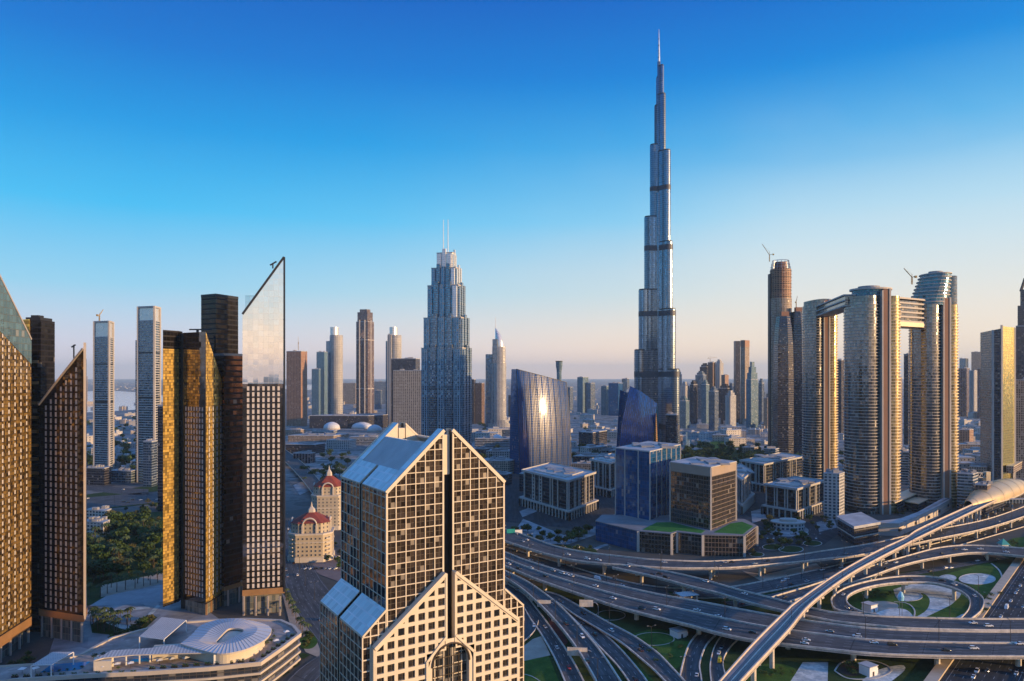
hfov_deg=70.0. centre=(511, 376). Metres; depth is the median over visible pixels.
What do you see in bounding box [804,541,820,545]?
lawn
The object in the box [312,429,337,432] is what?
building
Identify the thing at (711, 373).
tower
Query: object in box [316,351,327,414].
tower
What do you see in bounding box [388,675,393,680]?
window
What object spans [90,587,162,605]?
pavement
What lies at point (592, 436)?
building
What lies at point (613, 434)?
house
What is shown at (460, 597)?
window
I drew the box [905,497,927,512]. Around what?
canopy pavilion
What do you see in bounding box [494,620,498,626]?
window
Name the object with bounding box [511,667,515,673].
window
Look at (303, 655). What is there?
lawn
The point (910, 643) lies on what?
flyover road
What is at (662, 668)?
ramp road
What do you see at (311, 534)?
apartment block
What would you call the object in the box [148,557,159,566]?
tree
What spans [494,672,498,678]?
window
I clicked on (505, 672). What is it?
window
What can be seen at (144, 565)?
tree
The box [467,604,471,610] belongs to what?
window
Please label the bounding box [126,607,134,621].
palm tree
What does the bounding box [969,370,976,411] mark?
tower
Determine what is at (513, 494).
road
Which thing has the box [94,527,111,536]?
tree
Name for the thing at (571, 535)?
tree
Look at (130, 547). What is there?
tree
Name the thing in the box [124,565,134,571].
tree
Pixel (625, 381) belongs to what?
tower
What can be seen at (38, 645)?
ground
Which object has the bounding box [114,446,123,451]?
house
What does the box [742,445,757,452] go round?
building
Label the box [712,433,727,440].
house
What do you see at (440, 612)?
window
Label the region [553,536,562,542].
tree
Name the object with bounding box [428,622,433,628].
window
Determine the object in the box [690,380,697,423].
tower
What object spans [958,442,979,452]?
building
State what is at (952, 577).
pavement
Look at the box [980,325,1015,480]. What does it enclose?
office tower
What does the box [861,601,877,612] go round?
kiosk
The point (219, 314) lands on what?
skyscraper
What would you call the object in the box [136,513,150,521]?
tree
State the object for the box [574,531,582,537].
tree
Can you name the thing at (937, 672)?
highway kerb
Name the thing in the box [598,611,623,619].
lawn
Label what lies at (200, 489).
windows
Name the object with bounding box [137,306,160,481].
tower
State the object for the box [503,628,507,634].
window
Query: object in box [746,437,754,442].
house
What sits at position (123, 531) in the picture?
tree
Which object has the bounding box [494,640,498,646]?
window
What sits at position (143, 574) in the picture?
palm tree
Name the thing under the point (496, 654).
window
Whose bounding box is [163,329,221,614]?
hotel tower
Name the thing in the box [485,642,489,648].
window
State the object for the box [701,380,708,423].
tower
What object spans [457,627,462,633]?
window
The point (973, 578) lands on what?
pavement
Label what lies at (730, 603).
road
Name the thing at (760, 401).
tower
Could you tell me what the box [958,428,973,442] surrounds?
building
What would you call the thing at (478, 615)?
window
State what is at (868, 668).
kiosk
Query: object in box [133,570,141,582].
palm tree
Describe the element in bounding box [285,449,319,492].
link road
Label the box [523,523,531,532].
tree
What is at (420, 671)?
window
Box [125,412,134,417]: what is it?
house
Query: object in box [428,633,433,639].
window
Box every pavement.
[49,583,218,656]
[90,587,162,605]
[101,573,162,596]
[282,593,319,656]
[293,474,320,494]
[312,548,340,580]
[518,519,595,544]
[520,508,536,516]
[744,563,820,580]
[751,509,766,522]
[768,527,808,536]
[791,662,827,680]
[816,519,836,531]
[861,601,898,612]
[862,665,904,680]
[876,608,912,615]
[893,584,960,616]
[903,592,921,600]
[939,575,955,579]
[960,574,994,583]
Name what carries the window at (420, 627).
in the office tower at (418, 591)
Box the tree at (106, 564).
[92,558,117,580]
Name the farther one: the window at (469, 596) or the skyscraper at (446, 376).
the skyscraper at (446, 376)
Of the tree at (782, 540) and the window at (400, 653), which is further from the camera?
the tree at (782, 540)
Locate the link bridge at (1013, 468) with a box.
[1006,461,1021,478]
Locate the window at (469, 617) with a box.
[467,614,471,621]
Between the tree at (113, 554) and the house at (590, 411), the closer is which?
the tree at (113, 554)
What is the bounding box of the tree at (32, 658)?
[26,656,36,662]
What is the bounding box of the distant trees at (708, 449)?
[87,417,843,479]
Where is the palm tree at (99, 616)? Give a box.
[92,614,101,620]
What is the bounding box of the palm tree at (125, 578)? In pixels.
[121,576,130,589]
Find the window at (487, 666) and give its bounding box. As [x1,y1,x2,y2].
[485,663,489,669]
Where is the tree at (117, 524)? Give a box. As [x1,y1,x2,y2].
[108,520,123,529]
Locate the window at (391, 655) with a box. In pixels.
[388,652,393,659]
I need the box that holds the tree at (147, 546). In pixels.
[137,542,154,553]
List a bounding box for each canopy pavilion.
[893,489,915,514]
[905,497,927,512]
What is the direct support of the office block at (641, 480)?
on the ground at (38, 645)
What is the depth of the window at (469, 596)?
240.24 m
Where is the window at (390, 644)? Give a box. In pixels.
[388,641,393,648]
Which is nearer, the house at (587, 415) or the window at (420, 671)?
the window at (420, 671)
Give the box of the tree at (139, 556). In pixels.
[130,551,148,562]
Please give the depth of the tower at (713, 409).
2162.58 m
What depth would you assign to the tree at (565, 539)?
695.11 m
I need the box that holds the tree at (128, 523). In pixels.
[123,519,138,534]
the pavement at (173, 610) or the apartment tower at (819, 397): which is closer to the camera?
the pavement at (173, 610)
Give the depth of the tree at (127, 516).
779.22 m
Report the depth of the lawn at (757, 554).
656.10 m
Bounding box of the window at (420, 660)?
[418,657,423,664]
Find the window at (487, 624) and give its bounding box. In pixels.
[485,621,489,627]
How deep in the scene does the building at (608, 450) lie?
1436.66 m
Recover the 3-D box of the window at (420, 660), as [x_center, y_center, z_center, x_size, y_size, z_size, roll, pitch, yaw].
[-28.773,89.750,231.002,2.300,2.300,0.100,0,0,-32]
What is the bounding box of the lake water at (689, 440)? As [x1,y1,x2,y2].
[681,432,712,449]
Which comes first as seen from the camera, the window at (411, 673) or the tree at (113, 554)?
the window at (411, 673)
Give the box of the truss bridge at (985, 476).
[978,471,990,481]
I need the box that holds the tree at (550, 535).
[546,532,554,540]
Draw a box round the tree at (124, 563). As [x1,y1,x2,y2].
[118,560,127,565]
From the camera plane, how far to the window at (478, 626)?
242.01 m
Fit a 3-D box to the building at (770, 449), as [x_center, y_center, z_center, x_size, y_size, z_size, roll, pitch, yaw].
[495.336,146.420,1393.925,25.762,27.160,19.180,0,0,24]
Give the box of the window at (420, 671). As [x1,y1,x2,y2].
[418,668,423,675]
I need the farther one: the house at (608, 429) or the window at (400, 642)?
the house at (608, 429)
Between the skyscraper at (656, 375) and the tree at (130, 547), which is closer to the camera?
the tree at (130, 547)
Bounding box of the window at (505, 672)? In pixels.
[503,669,507,675]
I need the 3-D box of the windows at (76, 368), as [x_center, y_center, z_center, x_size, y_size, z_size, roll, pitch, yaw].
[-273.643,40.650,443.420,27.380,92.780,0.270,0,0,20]
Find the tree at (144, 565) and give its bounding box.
[137,561,151,570]
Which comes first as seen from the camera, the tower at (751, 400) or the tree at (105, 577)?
the tree at (105, 577)
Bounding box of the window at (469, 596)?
[467,593,471,599]
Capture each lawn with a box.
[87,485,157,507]
[87,512,162,604]
[91,623,124,634]
[135,616,156,629]
[298,653,308,658]
[300,636,317,648]
[518,556,1021,680]
[524,656,558,680]
[553,544,596,552]
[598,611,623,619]
[617,641,653,680]
[627,641,688,668]
[633,629,675,647]
[681,449,740,463]
[695,441,738,448]
[746,664,796,680]
[750,552,762,556]
[763,544,781,549]
[779,546,802,551]
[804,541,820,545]
[847,584,969,616]
[945,564,1000,598]
[1007,537,1023,546]
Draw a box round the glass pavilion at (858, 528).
[836,512,880,545]
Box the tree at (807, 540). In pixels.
[804,537,811,543]
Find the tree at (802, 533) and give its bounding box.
[798,531,807,535]
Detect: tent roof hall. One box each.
[323,422,339,429]
[351,422,370,428]
[367,425,381,431]
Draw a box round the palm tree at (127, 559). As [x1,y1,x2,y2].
[123,558,134,572]
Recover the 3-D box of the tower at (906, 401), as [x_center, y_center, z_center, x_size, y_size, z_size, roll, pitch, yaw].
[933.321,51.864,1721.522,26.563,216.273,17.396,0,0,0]
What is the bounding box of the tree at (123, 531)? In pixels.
[112,526,129,538]
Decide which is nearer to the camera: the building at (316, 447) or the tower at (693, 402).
the building at (316, 447)
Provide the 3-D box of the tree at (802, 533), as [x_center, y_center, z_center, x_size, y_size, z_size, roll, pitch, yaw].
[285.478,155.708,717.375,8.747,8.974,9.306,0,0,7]
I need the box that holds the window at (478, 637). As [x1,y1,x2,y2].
[476,634,480,640]
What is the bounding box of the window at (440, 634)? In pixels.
[438,631,443,637]
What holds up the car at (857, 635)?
on the flyover road at (910, 643)
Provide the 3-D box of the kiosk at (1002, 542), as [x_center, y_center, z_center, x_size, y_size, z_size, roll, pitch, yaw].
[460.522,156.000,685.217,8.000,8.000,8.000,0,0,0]
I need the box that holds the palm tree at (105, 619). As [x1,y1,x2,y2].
[99,618,109,631]
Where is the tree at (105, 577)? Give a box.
[102,574,110,579]
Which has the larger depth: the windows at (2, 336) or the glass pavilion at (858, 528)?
the glass pavilion at (858, 528)
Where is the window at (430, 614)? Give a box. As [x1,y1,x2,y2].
[428,611,433,617]
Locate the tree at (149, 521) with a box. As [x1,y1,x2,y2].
[144,517,154,526]
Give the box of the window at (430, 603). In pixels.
[428,600,433,606]
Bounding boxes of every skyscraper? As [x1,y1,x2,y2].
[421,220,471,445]
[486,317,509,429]
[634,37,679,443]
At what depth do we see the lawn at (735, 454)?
1478.02 m
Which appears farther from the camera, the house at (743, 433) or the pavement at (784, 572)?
the house at (743, 433)
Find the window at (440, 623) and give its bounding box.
[438,620,443,626]
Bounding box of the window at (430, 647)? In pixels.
[428,644,433,650]
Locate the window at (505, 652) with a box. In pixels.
[503,649,507,655]
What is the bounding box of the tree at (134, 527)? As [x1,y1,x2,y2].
[129,523,145,537]
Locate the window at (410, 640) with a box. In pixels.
[408,637,413,644]
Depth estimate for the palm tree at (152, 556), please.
607.46 m
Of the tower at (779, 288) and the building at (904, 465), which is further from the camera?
the tower at (779, 288)
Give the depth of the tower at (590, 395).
3221.32 m
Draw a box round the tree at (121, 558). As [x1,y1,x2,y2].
[111,554,124,563]
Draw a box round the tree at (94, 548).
[88,543,106,554]
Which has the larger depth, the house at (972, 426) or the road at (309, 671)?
the house at (972, 426)
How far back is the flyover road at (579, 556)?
615.24 m
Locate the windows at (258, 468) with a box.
[247,467,279,588]
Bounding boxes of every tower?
[0,275,31,662]
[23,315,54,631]
[38,342,86,642]
[93,321,113,468]
[135,340,136,468]
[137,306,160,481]
[143,438,156,486]
[158,402,162,511]
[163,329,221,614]
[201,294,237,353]
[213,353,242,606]
[242,256,284,615]
[286,350,306,425]
[312,368,320,414]
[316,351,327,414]
[320,422,523,680]
[326,327,342,413]
[343,383,355,403]
[356,309,373,413]
[374,381,385,403]
[375,390,381,408]
[386,327,401,413]
[387,334,391,425]
[391,357,419,422]
[393,369,420,434]
[472,379,475,423]
[475,382,484,423]
[508,395,510,415]
[510,369,570,473]
[556,361,562,380]
[567,386,572,409]
[577,376,587,412]
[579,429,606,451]
[586,382,594,412]
[601,385,607,414]
[608,382,622,415]
[616,386,659,446]
[622,378,628,391]
[666,412,677,443]
[680,382,688,399]
[680,396,688,427]
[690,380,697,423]
[695,371,705,418]
[700,363,707,381]
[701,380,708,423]
[708,362,715,390]
[709,386,718,430]
[715,359,722,390]
[718,384,731,423]
[721,374,728,385]
[725,390,735,425]
[734,340,749,423]
[746,362,757,427]
[758,379,763,424]
[764,397,767,427]
[768,259,791,445]
[773,312,793,453]
[791,307,801,453]
[802,299,837,478]
[837,359,843,432]
[843,285,900,514]
[900,377,901,447]
[904,353,908,444]
[908,271,958,507]
[958,367,969,416]
[959,358,967,367]
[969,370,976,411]
[971,351,979,369]
[977,368,979,418]
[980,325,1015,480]
[1016,278,1023,378]
[1016,377,1023,477]
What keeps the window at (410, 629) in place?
in the office tower at (418, 591)
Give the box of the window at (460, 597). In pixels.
[457,595,462,601]
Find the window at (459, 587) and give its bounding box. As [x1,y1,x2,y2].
[457,584,462,590]
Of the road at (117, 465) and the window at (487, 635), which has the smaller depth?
the window at (487, 635)
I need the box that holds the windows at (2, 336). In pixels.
[1,319,27,512]
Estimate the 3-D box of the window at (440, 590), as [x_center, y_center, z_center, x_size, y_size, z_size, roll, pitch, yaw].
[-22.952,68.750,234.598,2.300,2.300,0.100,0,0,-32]
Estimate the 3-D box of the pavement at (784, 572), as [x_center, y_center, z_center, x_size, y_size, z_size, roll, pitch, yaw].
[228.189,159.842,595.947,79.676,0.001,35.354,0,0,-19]
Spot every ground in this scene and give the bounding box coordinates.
[0,379,1023,680]
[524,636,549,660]
[547,616,567,645]
[837,663,860,675]
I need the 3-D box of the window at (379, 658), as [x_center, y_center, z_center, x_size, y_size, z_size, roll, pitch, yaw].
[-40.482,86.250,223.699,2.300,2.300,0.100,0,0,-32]
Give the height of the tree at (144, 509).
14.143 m
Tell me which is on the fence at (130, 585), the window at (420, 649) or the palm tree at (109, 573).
the palm tree at (109, 573)
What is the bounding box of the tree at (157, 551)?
[152,548,162,556]
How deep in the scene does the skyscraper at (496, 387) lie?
2135.40 m
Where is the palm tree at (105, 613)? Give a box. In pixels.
[101,612,109,626]
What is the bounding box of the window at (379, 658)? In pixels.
[377,655,382,662]
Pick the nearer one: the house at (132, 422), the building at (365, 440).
the building at (365, 440)
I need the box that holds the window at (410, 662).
[408,659,413,666]
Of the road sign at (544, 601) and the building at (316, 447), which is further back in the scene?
the building at (316, 447)
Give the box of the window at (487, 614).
[485,611,489,617]
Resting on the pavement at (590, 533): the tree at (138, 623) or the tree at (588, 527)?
the tree at (588, 527)
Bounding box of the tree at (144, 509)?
[139,506,150,513]
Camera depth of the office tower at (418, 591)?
238.87 m
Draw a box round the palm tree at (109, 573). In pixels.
[107,572,114,586]
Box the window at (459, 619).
[457,616,462,623]
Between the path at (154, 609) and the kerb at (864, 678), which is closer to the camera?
the kerb at (864, 678)
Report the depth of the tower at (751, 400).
2290.26 m
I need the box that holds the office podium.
[595,515,757,556]
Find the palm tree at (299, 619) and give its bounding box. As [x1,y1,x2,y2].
[295,617,304,628]
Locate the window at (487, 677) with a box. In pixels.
[485,674,489,680]
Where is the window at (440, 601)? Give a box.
[438,598,443,605]
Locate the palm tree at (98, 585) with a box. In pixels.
[95,583,104,595]
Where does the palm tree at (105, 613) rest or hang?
on the lawn at (101, 630)
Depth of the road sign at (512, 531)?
699.94 m
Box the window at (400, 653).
[398,650,403,657]
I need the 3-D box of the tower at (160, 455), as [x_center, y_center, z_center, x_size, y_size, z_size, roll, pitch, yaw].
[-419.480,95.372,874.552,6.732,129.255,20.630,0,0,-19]
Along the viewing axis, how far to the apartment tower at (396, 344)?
2359.99 m
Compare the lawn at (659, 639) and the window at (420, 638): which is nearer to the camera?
the window at (420, 638)
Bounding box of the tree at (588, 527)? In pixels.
[584,525,592,529]
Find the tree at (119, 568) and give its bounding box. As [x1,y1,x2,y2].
[109,563,125,573]
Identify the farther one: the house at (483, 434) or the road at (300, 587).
the house at (483, 434)
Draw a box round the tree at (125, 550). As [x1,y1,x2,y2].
[121,546,131,557]
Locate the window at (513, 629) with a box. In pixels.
[511,626,515,632]
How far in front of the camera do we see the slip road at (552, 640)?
441.68 m
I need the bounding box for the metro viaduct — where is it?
[719,499,1016,680]
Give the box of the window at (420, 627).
[418,624,423,630]
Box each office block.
[519,462,598,520]
[589,453,614,497]
[615,441,680,519]
[669,456,736,529]
[737,463,754,514]
[739,452,801,492]
[761,476,823,519]
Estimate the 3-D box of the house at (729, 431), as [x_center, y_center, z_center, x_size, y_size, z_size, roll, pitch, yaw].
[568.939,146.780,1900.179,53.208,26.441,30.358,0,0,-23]
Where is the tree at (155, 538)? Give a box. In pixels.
[145,533,162,543]
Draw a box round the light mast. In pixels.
[897,591,903,615]
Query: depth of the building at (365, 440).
1717.66 m
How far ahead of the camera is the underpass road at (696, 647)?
417.49 m
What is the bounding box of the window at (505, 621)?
[503,618,507,624]
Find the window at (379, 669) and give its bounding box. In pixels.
[377,666,382,673]
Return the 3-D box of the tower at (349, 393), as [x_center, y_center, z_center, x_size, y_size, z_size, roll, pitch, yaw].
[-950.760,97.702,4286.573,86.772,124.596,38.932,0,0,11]
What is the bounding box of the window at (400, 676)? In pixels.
[398,673,403,680]
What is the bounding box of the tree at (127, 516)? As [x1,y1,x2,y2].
[123,513,136,520]
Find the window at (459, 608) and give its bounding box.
[457,605,462,612]
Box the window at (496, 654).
[494,651,498,657]
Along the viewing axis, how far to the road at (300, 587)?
550.49 m
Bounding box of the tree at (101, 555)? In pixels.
[91,551,110,559]
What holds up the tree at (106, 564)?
on the lawn at (94, 591)
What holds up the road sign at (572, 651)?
on the ramp road at (571, 631)
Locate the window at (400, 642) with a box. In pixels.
[398,639,403,646]
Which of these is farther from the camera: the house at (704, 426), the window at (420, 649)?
the house at (704, 426)
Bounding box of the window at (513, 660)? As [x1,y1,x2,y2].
[511,657,515,663]
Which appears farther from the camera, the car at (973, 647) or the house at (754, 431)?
the house at (754, 431)
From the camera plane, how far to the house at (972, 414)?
2794.44 m
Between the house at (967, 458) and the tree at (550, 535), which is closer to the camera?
the tree at (550, 535)
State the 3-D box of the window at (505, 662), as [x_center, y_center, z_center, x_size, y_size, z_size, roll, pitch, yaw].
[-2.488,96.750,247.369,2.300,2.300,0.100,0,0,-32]
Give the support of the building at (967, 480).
on the ground at (38, 645)
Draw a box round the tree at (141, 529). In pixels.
[136,526,151,534]
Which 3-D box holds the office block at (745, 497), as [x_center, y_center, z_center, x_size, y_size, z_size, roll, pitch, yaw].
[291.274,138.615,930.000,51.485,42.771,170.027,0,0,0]
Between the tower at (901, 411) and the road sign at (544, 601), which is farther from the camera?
the tower at (901, 411)
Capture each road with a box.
[87,462,157,485]
[87,485,147,494]
[87,491,157,508]
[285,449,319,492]
[285,520,329,643]
[287,655,319,680]
[505,474,837,553]
[505,506,1023,579]
[505,519,1023,598]
[505,552,1023,666]
[505,570,621,680]
[505,583,583,680]
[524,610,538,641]
[545,590,684,680]
[563,607,647,680]
[612,563,1023,630]
[680,631,716,680]
[710,636,737,680]
[724,570,900,606]
[771,545,1023,601]
[831,575,983,617]
[876,556,1007,577]
[940,561,1023,680]
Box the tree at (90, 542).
[87,537,95,546]
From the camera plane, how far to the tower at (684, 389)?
2465.82 m
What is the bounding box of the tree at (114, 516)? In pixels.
[106,512,122,520]
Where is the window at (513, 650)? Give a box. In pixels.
[511,647,515,653]
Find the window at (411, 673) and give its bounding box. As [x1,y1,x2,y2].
[408,671,413,677]
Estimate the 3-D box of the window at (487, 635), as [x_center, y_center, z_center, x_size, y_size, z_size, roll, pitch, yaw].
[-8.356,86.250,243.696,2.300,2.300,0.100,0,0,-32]
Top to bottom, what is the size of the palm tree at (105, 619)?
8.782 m
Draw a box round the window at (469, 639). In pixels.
[467,636,471,642]
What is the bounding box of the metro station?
[959,478,1023,514]
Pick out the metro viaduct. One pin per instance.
(759, 650)
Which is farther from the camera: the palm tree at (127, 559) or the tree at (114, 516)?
the tree at (114, 516)
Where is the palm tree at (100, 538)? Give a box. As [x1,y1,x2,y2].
[93,536,105,543]
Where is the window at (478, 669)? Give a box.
[476,666,480,672]
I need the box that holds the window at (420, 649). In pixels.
[418,646,423,653]
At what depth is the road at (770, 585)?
589.14 m
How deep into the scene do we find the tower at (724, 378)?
2870.34 m
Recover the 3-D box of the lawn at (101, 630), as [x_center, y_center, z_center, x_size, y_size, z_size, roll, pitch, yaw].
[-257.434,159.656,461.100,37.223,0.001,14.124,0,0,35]
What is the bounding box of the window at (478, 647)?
[476,644,480,650]
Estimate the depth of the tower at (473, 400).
2463.68 m
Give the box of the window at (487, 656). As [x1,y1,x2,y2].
[485,653,489,659]
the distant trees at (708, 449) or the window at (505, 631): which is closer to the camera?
the window at (505, 631)
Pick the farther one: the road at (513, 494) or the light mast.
the road at (513, 494)
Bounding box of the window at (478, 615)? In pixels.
[476,613,480,619]
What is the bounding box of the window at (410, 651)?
[408,648,413,655]
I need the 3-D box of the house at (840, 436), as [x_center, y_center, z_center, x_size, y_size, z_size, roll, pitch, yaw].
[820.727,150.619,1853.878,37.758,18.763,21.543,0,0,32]
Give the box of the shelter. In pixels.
[675,591,698,599]
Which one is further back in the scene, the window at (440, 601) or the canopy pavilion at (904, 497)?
the canopy pavilion at (904, 497)
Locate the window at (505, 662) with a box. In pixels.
[503,659,507,665]
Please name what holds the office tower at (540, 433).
on the ground at (38, 645)
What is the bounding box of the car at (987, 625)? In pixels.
[984,623,993,626]
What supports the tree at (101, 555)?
on the lawn at (94, 591)
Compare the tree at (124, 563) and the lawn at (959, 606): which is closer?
the lawn at (959, 606)
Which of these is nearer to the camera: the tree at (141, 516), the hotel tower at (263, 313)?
the hotel tower at (263, 313)
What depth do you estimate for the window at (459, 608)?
238.20 m
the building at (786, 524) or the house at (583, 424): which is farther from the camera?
the house at (583, 424)
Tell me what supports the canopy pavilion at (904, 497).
on the ground at (38, 645)
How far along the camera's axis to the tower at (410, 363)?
2057.49 m
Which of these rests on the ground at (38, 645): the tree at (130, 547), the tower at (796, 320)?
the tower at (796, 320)
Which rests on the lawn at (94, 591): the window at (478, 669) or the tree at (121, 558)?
the tree at (121, 558)
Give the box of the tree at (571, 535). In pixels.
[566,532,576,541]
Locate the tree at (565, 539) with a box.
[561,536,569,543]
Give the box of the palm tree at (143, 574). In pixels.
[139,572,147,585]
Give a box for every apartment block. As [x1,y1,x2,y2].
[287,502,334,562]
[311,466,340,529]
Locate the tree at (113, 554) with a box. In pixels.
[107,551,119,558]
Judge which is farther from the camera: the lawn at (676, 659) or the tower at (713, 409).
the tower at (713, 409)
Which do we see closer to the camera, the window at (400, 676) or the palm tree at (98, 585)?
the window at (400, 676)
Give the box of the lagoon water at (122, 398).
[87,391,162,411]
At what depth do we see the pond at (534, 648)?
427.96 m
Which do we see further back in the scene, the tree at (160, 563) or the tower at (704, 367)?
the tower at (704, 367)
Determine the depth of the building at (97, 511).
817.83 m
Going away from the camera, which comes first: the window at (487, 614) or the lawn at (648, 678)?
the window at (487, 614)
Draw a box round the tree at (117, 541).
[107,539,122,547]
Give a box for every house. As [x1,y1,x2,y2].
[87,433,92,443]
[87,446,92,455]
[114,415,121,419]
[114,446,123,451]
[119,419,131,423]
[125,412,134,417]
[129,420,134,425]
[476,431,497,437]
[488,426,508,435]
[579,413,594,419]
[579,444,607,453]
[580,422,590,427]
[583,418,593,423]
[587,409,597,413]
[588,425,604,429]
[598,443,611,447]
[601,427,616,435]
[609,430,616,438]
[687,430,698,435]
[699,431,708,437]
[700,423,708,428]
[704,430,713,436]
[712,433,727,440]
[719,428,740,435]
[720,425,741,429]
[724,436,745,446]
[741,430,745,436]
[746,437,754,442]
[748,428,760,434]
[760,432,767,436]
[837,433,843,439]
[958,419,971,424]
[958,456,974,462]
[958,459,972,469]
[962,424,979,431]
[962,447,979,452]
[968,411,976,417]
[968,452,979,464]
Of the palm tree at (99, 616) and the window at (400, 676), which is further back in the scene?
the palm tree at (99, 616)
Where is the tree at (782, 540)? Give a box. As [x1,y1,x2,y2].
[777,537,786,543]
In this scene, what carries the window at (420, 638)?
in the office tower at (418, 591)
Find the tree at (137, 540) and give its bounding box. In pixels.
[128,537,140,543]
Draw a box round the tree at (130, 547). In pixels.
[123,544,133,557]
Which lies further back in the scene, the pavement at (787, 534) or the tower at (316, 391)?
the tower at (316, 391)
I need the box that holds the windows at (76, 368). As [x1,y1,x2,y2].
[45,367,77,521]
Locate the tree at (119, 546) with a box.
[108,543,125,553]
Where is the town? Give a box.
[90,380,903,404]
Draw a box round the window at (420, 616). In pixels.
[418,613,423,619]
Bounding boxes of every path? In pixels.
[94,619,129,628]
[99,606,149,613]
[147,605,159,614]
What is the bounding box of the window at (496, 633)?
[494,630,498,636]
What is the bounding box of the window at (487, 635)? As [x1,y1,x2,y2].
[485,632,489,638]
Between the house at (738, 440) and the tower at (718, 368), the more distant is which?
the tower at (718, 368)
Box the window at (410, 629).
[408,626,413,632]
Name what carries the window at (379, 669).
in the office tower at (418, 591)
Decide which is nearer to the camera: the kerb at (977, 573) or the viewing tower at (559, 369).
the kerb at (977, 573)
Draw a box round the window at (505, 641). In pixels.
[503,638,507,644]
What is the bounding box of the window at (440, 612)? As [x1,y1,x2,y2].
[438,609,443,615]
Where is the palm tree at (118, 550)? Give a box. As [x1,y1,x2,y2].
[112,548,124,564]
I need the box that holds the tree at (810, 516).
[805,514,812,519]
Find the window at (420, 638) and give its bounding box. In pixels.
[418,635,423,641]
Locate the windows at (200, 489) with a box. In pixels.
[185,406,221,597]
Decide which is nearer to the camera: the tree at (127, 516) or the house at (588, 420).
the tree at (127, 516)
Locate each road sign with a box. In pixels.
[507,529,521,532]
[537,600,553,606]
[567,646,591,655]
[579,599,598,614]
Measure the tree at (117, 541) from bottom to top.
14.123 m
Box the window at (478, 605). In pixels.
[476,602,480,608]
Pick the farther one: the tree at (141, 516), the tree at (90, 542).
the tree at (141, 516)
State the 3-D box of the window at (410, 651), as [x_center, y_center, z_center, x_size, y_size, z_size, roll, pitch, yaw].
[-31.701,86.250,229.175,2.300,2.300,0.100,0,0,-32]
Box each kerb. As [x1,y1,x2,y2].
[593,544,607,549]
[636,632,674,645]
[834,659,891,679]
[924,557,1023,680]
[959,573,995,584]
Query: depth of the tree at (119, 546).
635.93 m
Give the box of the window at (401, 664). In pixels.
[398,662,403,668]
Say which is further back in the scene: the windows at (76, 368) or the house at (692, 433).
the house at (692, 433)
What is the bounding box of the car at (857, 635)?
[852,633,861,636]
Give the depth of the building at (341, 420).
2257.65 m
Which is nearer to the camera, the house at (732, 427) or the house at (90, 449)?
the house at (90, 449)
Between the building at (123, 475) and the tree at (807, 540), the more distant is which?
the building at (123, 475)
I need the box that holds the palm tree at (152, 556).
[149,555,158,567]
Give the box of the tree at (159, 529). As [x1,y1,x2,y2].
[152,527,162,532]
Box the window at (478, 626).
[476,623,480,629]
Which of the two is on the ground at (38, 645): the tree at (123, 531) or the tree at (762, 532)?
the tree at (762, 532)
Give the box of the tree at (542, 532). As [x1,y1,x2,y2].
[539,530,545,535]
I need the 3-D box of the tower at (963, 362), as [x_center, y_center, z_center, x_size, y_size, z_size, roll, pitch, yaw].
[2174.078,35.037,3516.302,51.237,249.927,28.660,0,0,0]
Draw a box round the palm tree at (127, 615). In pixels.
[123,614,132,627]
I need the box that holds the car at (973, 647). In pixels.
[968,645,978,649]
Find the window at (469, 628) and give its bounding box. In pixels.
[467,625,471,631]
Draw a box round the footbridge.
[1004,498,1023,509]
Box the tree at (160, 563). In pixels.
[155,559,162,568]
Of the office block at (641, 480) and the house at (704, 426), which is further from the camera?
the house at (704, 426)
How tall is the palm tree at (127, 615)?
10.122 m
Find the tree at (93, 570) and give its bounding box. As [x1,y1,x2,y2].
[87,562,103,582]
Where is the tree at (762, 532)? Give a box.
[760,530,766,536]
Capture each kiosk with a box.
[669,626,687,638]
[858,660,878,676]
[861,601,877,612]
[997,539,1009,545]
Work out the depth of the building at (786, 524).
760.88 m
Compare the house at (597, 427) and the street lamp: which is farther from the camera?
the house at (597, 427)
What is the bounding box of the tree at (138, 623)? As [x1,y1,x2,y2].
[134,619,143,625]
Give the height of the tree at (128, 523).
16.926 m
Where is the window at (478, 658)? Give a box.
[476,655,480,661]
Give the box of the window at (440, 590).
[438,587,443,594]
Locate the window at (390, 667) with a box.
[388,664,393,671]
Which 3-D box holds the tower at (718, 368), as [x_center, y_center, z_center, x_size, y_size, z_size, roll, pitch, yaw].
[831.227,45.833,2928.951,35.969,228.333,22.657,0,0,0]
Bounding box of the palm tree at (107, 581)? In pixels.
[103,580,111,593]
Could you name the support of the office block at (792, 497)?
on the ground at (38, 645)
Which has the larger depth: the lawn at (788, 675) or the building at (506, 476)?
the building at (506, 476)
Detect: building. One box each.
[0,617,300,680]
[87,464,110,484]
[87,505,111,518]
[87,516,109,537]
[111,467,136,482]
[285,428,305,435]
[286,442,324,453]
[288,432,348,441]
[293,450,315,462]
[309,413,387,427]
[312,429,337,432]
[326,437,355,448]
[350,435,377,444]
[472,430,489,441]
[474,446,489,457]
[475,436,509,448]
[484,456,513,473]
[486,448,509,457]
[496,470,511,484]
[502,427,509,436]
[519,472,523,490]
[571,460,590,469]
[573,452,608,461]
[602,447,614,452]
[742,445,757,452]
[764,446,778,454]
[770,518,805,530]
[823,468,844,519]
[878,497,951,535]
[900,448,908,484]
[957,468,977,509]
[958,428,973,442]
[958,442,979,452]
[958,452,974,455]
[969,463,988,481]
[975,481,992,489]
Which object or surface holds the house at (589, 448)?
on the ground at (38, 645)
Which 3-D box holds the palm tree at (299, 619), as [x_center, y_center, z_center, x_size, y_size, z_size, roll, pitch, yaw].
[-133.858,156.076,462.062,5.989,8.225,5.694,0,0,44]

